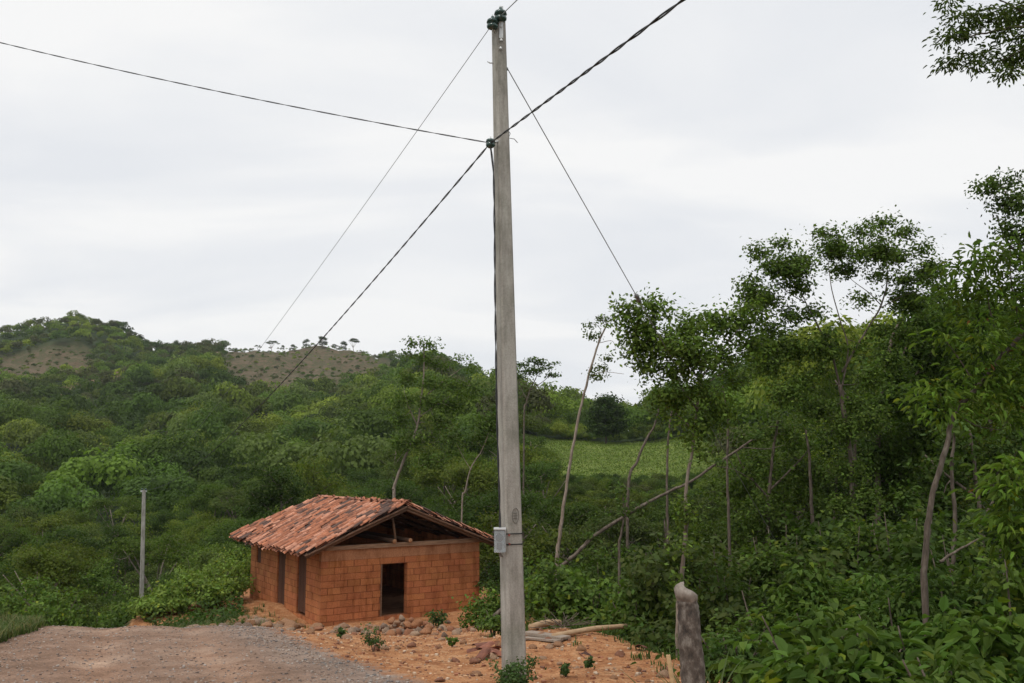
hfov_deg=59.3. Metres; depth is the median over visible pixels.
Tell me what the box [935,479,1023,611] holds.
shrub
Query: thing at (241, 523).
shrub
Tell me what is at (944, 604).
broadleaf bush
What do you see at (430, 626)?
stone
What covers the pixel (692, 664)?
cut post
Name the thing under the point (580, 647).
dirt clod
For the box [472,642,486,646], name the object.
broken tile
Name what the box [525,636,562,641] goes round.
board
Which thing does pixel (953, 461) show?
bare trunk
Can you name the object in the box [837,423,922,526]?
broadleaf tree
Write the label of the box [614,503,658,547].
broadleaf tree
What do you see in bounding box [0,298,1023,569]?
hillside forest
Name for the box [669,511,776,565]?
shrub
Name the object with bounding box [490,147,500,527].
drop cable
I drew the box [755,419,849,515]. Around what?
broadleaf tree
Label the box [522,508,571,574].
broadleaf tree
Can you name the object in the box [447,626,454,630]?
stone
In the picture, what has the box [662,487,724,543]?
slender tree
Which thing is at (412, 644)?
dirt clod
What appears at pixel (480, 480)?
broadleaf tree
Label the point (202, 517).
broadleaf tree
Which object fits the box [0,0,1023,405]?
sky
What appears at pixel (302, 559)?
door
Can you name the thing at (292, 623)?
stone
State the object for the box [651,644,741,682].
strap leaf plant
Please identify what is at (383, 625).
stone
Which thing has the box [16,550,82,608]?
broadleaf tree
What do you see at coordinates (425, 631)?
stone
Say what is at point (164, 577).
shrub
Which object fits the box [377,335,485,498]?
slender tree
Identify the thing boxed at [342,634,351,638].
stone
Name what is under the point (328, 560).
brick house
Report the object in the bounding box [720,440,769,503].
broadleaf tree
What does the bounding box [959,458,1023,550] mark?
broadleaf tree
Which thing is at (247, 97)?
service cable
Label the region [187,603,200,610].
stone
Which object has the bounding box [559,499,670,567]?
broadleaf tree
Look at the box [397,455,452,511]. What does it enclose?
broadleaf tree
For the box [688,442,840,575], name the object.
broadleaf tree
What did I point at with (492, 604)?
leaf bush
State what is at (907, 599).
leaf bush
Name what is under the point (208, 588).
leafy bush
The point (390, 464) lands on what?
slender tree
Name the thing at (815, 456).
bushy tree
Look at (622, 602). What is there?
leafy bush
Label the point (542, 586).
leafy bush
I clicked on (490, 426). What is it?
slender tree
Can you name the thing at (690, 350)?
leafy tree
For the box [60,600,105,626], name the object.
shrub
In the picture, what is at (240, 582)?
leafy bush
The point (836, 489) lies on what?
bushy tree
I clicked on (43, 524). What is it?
broadleaf tree
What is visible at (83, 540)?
broadleaf tree
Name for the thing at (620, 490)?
tree
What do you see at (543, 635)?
board
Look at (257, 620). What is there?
stone
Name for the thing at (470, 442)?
broadleaf tree
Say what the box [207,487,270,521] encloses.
flat topped tree
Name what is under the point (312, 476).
slender tree
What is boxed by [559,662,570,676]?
weed
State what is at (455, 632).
stone
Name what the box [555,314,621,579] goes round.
sapling
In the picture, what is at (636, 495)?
slender tree
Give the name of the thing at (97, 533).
flat topped tree
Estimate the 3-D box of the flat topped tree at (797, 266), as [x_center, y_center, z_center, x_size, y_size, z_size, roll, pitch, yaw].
[8.200,2.271,21.690,5.766,11.358,2.884,0,-7,0]
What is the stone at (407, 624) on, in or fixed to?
on the ground at (316, 359)
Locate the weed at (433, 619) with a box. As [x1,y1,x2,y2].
[422,609,449,627]
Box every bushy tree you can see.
[710,402,844,562]
[784,415,848,516]
[801,423,913,538]
[869,418,1023,556]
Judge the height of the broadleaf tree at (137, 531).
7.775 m
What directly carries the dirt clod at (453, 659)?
on the ground at (316, 359)
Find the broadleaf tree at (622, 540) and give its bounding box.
[603,516,646,557]
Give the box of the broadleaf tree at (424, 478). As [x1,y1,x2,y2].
[405,452,486,512]
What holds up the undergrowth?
on the ground at (316, 359)
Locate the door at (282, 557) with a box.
[278,551,285,604]
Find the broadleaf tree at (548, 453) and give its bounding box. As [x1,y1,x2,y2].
[520,443,563,491]
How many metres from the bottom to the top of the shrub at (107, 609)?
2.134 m
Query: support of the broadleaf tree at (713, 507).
on the ground at (316, 359)
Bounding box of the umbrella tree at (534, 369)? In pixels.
[517,356,561,503]
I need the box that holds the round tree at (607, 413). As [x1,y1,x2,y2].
[583,391,635,442]
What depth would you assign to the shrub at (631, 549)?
26.83 m
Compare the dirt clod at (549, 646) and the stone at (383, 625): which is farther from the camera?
the stone at (383, 625)
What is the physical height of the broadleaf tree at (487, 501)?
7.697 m
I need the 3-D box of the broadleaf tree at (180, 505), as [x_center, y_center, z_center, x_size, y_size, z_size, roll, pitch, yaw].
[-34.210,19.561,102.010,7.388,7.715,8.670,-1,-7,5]
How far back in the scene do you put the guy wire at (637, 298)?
13.38 m
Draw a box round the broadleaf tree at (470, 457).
[454,450,497,494]
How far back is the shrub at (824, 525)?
16.25 m
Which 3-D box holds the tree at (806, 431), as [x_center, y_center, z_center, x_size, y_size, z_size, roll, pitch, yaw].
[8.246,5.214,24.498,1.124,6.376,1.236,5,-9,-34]
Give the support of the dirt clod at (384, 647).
on the ground at (316, 359)
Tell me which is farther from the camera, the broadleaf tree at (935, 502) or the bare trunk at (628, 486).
the bare trunk at (628, 486)
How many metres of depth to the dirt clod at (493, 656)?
13.73 m
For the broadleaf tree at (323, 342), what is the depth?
589.13 m
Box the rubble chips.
[255,617,719,682]
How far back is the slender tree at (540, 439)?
80.00 m
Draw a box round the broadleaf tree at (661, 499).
[649,495,672,524]
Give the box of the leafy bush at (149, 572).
[116,562,169,600]
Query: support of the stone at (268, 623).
on the ground at (316, 359)
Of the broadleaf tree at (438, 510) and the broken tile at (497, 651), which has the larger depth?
the broadleaf tree at (438, 510)
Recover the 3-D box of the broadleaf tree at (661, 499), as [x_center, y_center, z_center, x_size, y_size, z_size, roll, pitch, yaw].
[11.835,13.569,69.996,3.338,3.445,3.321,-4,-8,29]
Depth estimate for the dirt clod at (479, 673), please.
11.32 m
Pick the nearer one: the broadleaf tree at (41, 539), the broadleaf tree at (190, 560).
the broadleaf tree at (190, 560)
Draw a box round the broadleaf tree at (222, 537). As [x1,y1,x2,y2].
[188,519,250,577]
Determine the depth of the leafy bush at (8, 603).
32.03 m
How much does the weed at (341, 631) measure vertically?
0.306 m
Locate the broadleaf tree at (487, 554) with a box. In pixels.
[468,504,582,584]
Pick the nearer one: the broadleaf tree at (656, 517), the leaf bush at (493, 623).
the leaf bush at (493, 623)
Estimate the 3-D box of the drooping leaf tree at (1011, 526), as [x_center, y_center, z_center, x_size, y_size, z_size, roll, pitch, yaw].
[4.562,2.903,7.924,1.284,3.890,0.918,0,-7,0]
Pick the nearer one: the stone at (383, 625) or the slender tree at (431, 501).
the stone at (383, 625)
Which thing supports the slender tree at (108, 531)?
on the ground at (316, 359)
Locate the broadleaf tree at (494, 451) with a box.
[473,432,496,464]
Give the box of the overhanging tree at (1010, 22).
[921,0,1023,87]
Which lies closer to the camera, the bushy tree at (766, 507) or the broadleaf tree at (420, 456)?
the bushy tree at (766, 507)
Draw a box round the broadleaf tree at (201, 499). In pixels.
[179,482,242,522]
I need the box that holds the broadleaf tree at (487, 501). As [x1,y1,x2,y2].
[433,486,547,583]
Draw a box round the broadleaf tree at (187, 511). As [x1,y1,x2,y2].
[172,502,218,524]
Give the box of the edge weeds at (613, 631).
[480,586,680,671]
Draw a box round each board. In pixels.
[525,630,570,639]
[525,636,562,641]
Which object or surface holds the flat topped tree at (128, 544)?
on the ground at (316, 359)
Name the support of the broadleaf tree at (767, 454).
on the ground at (316, 359)
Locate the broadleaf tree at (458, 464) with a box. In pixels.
[430,451,471,498]
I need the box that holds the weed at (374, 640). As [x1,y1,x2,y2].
[360,622,385,651]
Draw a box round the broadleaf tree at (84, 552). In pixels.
[10,535,114,598]
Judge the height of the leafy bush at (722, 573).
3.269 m
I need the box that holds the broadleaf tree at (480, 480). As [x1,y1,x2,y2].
[435,460,497,526]
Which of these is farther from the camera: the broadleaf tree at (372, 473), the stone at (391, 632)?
the broadleaf tree at (372, 473)
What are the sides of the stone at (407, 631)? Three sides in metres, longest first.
0.332 x 0.267 x 0.209 m
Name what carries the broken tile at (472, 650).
on the ground at (316, 359)
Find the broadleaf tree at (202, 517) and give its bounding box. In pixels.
[159,510,218,532]
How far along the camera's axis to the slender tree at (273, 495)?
49.86 m
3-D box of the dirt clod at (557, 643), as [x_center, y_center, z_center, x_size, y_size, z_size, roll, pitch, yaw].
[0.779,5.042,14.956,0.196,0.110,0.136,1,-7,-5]
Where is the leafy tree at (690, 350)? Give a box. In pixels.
[600,281,782,657]
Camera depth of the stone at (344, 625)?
26.58 m
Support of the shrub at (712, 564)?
on the ground at (316, 359)
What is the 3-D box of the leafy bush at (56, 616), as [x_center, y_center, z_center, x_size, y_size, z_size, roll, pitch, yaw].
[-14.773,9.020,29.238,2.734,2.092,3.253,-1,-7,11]
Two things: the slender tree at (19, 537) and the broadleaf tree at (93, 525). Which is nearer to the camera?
the slender tree at (19, 537)
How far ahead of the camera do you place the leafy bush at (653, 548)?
22.62 m
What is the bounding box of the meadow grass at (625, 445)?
[521,431,728,482]
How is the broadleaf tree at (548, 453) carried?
on the ground at (316, 359)
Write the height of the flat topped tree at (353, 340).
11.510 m
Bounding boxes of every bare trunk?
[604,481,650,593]
[626,391,669,554]
[664,381,690,551]
[693,374,760,570]
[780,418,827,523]
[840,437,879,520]
[917,404,1000,583]
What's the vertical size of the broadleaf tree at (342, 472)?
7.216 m
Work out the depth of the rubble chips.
14.02 m
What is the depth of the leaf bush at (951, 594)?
11.67 m
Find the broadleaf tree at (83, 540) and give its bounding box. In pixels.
[32,523,123,590]
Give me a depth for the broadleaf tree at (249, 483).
95.41 m
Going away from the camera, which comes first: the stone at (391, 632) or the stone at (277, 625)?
the stone at (391, 632)
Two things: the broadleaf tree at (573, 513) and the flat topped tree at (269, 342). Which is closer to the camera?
the broadleaf tree at (573, 513)
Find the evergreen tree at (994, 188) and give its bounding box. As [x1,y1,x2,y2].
[963,166,1023,355]
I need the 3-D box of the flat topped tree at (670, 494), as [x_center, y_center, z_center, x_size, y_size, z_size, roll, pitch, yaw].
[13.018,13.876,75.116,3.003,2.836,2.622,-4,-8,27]
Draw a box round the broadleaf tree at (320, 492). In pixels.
[296,481,328,500]
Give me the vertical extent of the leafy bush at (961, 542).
4.055 m
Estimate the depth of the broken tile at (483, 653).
13.84 m
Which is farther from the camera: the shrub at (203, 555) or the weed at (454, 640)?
the shrub at (203, 555)
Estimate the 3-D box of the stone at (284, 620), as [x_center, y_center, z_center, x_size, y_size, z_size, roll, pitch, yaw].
[-6.678,8.427,26.833,0.470,0.275,0.415,20,-5,13]
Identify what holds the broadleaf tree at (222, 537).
on the ground at (316, 359)
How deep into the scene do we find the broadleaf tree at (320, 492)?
88.85 m
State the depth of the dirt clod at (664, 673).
11.61 m
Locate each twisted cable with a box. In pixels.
[146,147,486,489]
[491,0,684,142]
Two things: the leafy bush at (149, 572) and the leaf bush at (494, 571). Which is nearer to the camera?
the leaf bush at (494, 571)
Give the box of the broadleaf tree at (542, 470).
[520,458,573,526]
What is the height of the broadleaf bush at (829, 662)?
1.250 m
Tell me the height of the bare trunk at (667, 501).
9.101 m
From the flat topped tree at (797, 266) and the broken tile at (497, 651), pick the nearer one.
the broken tile at (497, 651)
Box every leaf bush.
[452,587,500,629]
[472,610,500,636]
[473,556,537,604]
[630,624,767,682]
[701,591,801,662]
[735,547,917,661]
[819,562,971,658]
[890,554,1023,632]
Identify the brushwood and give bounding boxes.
[530,612,595,627]
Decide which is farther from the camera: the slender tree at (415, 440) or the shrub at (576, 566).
the slender tree at (415, 440)
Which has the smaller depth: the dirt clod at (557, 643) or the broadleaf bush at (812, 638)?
the broadleaf bush at (812, 638)
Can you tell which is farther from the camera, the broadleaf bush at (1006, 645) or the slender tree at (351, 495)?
the slender tree at (351, 495)
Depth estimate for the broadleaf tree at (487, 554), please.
40.95 m
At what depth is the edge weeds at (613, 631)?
14.86 m
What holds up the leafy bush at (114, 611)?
on the ground at (316, 359)
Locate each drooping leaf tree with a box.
[883,228,1023,635]
[947,451,1023,582]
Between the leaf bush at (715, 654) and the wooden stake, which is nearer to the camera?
the wooden stake
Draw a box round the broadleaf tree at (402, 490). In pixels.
[356,476,441,510]
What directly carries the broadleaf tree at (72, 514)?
on the ground at (316, 359)
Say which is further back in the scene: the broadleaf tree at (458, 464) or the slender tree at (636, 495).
the broadleaf tree at (458, 464)
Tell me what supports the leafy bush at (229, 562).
on the ground at (316, 359)
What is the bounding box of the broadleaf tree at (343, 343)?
[338,341,346,349]
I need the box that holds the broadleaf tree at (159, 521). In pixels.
[139,507,196,570]
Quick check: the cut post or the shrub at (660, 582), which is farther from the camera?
the shrub at (660, 582)
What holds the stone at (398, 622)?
on the ground at (316, 359)
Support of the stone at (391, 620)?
on the ground at (316, 359)
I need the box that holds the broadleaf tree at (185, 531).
[167,526,196,574]
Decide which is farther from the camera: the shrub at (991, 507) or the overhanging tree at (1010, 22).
the shrub at (991, 507)
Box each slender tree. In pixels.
[0,514,9,547]
[0,521,38,565]
[92,517,148,595]
[232,450,315,546]
[269,451,352,515]
[335,487,390,498]
[365,434,419,498]
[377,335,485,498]
[423,491,457,518]
[433,400,519,521]
[474,399,528,456]
[519,430,551,491]
[554,479,580,505]
[610,486,657,549]
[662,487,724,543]
[766,409,813,519]
[802,411,874,517]
[914,387,1023,556]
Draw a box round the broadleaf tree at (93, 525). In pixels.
[74,520,100,530]
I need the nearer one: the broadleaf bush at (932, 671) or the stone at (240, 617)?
the broadleaf bush at (932, 671)
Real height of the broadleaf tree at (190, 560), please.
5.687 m
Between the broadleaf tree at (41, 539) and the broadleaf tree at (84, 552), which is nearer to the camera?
the broadleaf tree at (84, 552)
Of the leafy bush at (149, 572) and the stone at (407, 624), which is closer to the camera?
the stone at (407, 624)
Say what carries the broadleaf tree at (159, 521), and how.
on the ground at (316, 359)
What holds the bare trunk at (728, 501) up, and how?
on the ground at (316, 359)
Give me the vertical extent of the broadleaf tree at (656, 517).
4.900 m
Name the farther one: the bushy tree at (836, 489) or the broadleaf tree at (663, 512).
the broadleaf tree at (663, 512)
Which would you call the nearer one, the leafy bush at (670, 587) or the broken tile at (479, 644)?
the broken tile at (479, 644)
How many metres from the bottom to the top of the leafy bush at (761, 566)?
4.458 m
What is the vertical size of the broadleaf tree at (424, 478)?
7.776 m
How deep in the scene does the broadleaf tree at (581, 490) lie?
77.28 m
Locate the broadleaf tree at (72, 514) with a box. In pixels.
[36,507,97,543]
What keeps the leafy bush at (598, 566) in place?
on the ground at (316, 359)
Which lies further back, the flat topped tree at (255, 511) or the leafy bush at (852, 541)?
the flat topped tree at (255, 511)
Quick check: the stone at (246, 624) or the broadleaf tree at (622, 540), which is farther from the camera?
the broadleaf tree at (622, 540)
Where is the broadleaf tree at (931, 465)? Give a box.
[902,410,987,545]
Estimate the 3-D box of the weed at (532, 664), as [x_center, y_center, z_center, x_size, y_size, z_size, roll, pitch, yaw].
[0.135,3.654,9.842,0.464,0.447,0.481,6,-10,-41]
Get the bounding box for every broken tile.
[467,647,480,652]
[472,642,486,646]
[475,647,490,659]
[477,641,494,648]
[493,649,500,655]
[578,651,593,657]
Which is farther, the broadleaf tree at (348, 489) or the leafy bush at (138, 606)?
the broadleaf tree at (348, 489)
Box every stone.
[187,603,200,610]
[238,615,247,621]
[241,622,251,625]
[245,619,255,625]
[246,618,259,625]
[260,621,271,626]
[274,623,283,627]
[280,618,295,624]
[285,621,296,627]
[305,629,314,633]
[339,622,349,628]
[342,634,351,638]
[348,627,356,632]
[380,622,387,628]
[386,630,395,635]
[388,617,394,624]
[392,620,400,626]
[396,628,401,634]
[399,615,404,621]
[402,628,413,635]
[403,621,410,627]
[409,631,420,635]
[410,619,422,628]
[419,628,431,634]
[423,624,433,629]
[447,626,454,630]
[451,629,460,634]
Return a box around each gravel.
[0,625,390,682]
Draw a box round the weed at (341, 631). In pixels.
[335,626,347,637]
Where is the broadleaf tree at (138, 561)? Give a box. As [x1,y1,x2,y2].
[111,540,154,582]
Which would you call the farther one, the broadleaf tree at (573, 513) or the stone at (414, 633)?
the broadleaf tree at (573, 513)
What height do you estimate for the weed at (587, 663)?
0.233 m
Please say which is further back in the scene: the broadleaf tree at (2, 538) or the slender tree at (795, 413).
the broadleaf tree at (2, 538)
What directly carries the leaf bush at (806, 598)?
on the ground at (316, 359)
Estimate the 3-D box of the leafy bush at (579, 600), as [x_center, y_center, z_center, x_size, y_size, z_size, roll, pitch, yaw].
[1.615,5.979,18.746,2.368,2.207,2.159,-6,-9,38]
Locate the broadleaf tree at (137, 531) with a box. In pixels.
[89,519,179,598]
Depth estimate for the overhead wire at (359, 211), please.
15.30 m
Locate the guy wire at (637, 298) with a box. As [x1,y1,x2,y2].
[508,69,777,544]
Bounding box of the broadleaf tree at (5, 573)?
[0,558,31,585]
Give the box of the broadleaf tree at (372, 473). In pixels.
[336,467,391,494]
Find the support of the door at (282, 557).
in the brick house
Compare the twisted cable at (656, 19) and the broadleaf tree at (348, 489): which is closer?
the twisted cable at (656, 19)
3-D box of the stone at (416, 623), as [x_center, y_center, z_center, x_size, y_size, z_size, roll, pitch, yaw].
[-2.601,7.696,24.527,0.362,0.281,0.220,2,-7,-15]
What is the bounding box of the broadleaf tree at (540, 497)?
[521,488,561,540]
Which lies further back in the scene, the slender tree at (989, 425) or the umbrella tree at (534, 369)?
the umbrella tree at (534, 369)
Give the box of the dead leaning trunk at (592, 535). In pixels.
[477,429,783,627]
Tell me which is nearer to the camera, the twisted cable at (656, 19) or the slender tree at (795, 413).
the twisted cable at (656, 19)
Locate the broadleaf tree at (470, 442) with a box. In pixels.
[438,432,496,462]
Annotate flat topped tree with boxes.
[49,522,108,540]
[74,495,158,531]
[97,532,214,591]
[114,510,168,536]
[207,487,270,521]
[230,505,285,518]
[265,340,279,352]
[346,477,428,500]
[349,338,360,350]
[551,494,619,512]
[650,492,681,500]
[731,205,958,522]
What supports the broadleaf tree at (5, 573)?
on the ground at (316, 359)
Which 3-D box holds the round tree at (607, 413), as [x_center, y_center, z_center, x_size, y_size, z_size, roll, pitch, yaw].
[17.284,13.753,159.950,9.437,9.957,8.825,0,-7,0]
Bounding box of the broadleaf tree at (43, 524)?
[1,513,77,573]
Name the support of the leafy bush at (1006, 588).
on the ground at (316, 359)
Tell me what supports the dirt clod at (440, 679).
on the ground at (316, 359)
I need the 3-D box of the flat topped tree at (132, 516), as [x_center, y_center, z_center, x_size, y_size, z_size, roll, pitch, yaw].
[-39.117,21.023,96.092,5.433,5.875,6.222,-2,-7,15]
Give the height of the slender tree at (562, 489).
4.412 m
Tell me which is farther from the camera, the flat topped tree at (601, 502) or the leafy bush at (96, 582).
the flat topped tree at (601, 502)
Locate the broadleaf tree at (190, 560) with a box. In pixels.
[177,539,246,569]
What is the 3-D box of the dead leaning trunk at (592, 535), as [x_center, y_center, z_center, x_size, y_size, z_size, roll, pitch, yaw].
[2.894,4.448,21.481,7.474,4.770,0.799,0,-7,0]
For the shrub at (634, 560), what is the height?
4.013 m
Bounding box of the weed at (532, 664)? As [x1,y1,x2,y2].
[506,654,546,682]
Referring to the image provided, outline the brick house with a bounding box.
[229,494,493,626]
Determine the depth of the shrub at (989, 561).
19.43 m
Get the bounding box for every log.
[528,619,561,630]
[552,624,626,635]
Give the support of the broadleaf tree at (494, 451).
on the ground at (316, 359)
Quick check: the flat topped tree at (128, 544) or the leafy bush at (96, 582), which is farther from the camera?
the flat topped tree at (128, 544)
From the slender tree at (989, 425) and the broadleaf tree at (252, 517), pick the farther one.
the broadleaf tree at (252, 517)
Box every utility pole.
[139,488,146,597]
[486,6,526,678]
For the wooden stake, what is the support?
on the ground at (316, 359)
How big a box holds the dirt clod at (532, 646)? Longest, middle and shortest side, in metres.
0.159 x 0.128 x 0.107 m
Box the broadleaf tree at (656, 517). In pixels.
[644,500,696,550]
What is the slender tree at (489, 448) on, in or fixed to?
on the ground at (316, 359)
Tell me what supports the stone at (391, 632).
on the ground at (316, 359)
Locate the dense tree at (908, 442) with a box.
[835,277,1023,537]
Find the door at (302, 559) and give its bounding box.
[298,554,306,612]
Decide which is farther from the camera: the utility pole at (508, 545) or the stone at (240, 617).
the stone at (240, 617)
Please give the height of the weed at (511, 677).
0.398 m
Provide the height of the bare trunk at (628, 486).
10.653 m
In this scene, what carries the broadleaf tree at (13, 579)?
on the ground at (316, 359)
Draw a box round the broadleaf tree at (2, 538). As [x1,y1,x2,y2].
[0,513,29,560]
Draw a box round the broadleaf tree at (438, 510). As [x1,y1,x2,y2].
[419,501,455,520]
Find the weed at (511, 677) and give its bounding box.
[494,662,528,682]
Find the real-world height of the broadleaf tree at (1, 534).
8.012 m
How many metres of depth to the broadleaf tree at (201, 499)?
91.14 m
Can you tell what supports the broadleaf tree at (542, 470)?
on the ground at (316, 359)
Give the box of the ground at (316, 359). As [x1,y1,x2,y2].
[0,323,949,682]
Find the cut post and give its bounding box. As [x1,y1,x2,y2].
[674,581,705,682]
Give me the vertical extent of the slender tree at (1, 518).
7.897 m
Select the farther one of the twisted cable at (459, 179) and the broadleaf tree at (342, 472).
the broadleaf tree at (342, 472)
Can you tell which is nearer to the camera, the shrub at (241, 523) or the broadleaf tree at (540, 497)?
the shrub at (241, 523)
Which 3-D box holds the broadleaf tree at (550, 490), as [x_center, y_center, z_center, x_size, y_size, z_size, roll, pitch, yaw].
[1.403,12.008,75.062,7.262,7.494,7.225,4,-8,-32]
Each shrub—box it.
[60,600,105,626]
[88,597,132,615]
[95,600,121,626]
[145,567,217,590]
[186,542,250,575]
[215,514,267,568]
[531,540,659,612]
[539,560,621,574]
[595,530,866,653]
[601,550,658,577]
[610,568,743,599]
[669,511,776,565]
[688,518,809,571]
[688,553,734,578]
[765,506,997,605]
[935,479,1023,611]
[940,544,1023,592]
[944,540,1021,576]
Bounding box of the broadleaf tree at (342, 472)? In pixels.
[332,459,365,478]
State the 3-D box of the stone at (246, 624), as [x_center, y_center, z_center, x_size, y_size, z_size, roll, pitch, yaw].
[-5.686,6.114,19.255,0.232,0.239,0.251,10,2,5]
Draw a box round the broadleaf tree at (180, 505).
[171,480,237,522]
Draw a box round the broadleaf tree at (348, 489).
[315,483,364,496]
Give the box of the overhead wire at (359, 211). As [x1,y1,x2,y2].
[147,29,488,484]
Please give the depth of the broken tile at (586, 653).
14.26 m
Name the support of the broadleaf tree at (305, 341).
on the ground at (316, 359)
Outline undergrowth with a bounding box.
[102,482,995,655]
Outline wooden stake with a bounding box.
[666,654,674,682]
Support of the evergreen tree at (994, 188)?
on the ground at (316, 359)
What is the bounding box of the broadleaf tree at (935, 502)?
[871,465,976,548]
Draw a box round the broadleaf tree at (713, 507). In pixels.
[677,491,772,554]
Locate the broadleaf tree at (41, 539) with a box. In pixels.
[0,521,92,578]
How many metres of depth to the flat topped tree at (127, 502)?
97.70 m
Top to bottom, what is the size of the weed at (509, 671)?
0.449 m
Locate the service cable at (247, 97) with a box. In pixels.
[0,42,485,142]
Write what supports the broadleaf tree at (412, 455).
on the ground at (316, 359)
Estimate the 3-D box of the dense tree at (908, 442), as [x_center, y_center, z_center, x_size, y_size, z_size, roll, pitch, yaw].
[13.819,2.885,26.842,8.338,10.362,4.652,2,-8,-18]
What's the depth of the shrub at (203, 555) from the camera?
43.64 m
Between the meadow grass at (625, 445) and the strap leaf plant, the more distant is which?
the meadow grass at (625, 445)
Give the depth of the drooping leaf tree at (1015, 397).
10.19 m
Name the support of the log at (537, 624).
on the ground at (316, 359)
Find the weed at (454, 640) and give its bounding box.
[446,636,459,646]
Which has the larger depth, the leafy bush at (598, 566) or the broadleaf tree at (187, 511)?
the broadleaf tree at (187, 511)
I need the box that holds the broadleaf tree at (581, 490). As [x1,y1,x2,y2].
[568,484,589,501]
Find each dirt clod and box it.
[380,644,388,649]
[407,642,415,646]
[434,677,445,681]
[451,657,459,662]
[469,658,480,663]
[469,670,482,675]
[490,652,496,659]
[529,644,536,648]
[546,644,553,648]
[553,641,563,646]
[576,644,586,650]
[614,650,624,655]
[656,669,668,677]
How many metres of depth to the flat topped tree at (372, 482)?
70.07 m
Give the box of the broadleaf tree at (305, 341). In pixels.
[302,339,311,346]
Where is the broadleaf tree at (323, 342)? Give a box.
[318,336,327,347]
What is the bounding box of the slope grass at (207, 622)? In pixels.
[1,601,308,628]
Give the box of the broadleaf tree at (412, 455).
[388,441,443,486]
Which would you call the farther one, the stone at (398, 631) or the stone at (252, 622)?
the stone at (252, 622)
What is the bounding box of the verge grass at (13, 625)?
[0,608,47,642]
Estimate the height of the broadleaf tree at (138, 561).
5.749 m
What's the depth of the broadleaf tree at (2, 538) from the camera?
84.22 m
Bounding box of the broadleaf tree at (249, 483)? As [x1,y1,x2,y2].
[230,474,288,515]
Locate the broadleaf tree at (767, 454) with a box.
[707,436,843,523]
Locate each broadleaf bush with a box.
[707,602,896,682]
[741,616,936,682]
[847,594,993,678]
[865,643,1014,682]
[909,596,1023,682]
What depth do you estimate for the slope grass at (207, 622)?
26.56 m
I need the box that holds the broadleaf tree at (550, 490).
[486,443,571,505]
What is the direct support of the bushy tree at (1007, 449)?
on the ground at (316, 359)
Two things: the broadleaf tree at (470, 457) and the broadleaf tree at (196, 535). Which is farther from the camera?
the broadleaf tree at (470, 457)
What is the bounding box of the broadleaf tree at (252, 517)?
[235,499,280,520]
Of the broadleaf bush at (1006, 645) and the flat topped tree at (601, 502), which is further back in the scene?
the flat topped tree at (601, 502)
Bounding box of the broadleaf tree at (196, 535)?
[159,516,232,575]
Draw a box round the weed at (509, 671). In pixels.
[486,658,537,682]
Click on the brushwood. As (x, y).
(564, 625)
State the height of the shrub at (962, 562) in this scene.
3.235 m
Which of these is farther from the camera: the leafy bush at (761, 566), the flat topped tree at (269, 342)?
the flat topped tree at (269, 342)
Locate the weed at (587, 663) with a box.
[583,656,595,667]
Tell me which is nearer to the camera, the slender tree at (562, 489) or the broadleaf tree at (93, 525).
the slender tree at (562, 489)
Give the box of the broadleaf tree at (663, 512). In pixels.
[629,499,689,560]
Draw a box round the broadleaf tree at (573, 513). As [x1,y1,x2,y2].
[523,498,623,573]
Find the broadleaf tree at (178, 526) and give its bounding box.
[155,516,205,568]
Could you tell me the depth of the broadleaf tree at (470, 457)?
82.22 m
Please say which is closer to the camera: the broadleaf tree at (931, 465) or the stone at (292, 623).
the stone at (292, 623)
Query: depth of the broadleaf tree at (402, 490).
64.51 m
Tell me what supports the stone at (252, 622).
on the ground at (316, 359)
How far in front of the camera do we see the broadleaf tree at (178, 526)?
79.35 m
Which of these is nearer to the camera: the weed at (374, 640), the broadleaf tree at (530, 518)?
the weed at (374, 640)
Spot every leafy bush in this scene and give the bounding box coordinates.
[0,543,101,615]
[0,574,65,614]
[8,584,111,627]
[61,556,137,605]
[91,598,135,627]
[115,585,200,619]
[116,562,169,600]
[144,571,242,610]
[167,560,259,601]
[170,542,230,575]
[203,546,250,577]
[523,545,600,630]
[526,571,618,630]
[559,540,636,592]
[575,575,673,649]
[611,544,672,603]
[648,553,738,650]
[693,550,779,636]
[731,529,813,617]
[792,501,894,597]
[849,498,959,604]
[916,515,1016,616]
[958,556,1023,656]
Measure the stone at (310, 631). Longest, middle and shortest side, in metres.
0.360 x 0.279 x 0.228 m
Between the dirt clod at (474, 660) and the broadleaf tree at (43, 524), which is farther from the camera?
the broadleaf tree at (43, 524)
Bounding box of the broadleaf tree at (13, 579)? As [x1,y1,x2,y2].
[0,561,27,594]
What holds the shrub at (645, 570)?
on the ground at (316, 359)
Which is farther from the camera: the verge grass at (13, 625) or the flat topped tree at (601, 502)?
the flat topped tree at (601, 502)
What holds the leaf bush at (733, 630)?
on the ground at (316, 359)
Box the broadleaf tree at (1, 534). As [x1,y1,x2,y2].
[0,527,12,537]
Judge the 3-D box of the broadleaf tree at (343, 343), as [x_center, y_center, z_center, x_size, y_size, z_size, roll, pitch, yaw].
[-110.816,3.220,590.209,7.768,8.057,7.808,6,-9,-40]
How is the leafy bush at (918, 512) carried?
on the ground at (316, 359)
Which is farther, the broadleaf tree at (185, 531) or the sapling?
the broadleaf tree at (185, 531)
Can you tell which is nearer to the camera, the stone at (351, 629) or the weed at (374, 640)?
the weed at (374, 640)

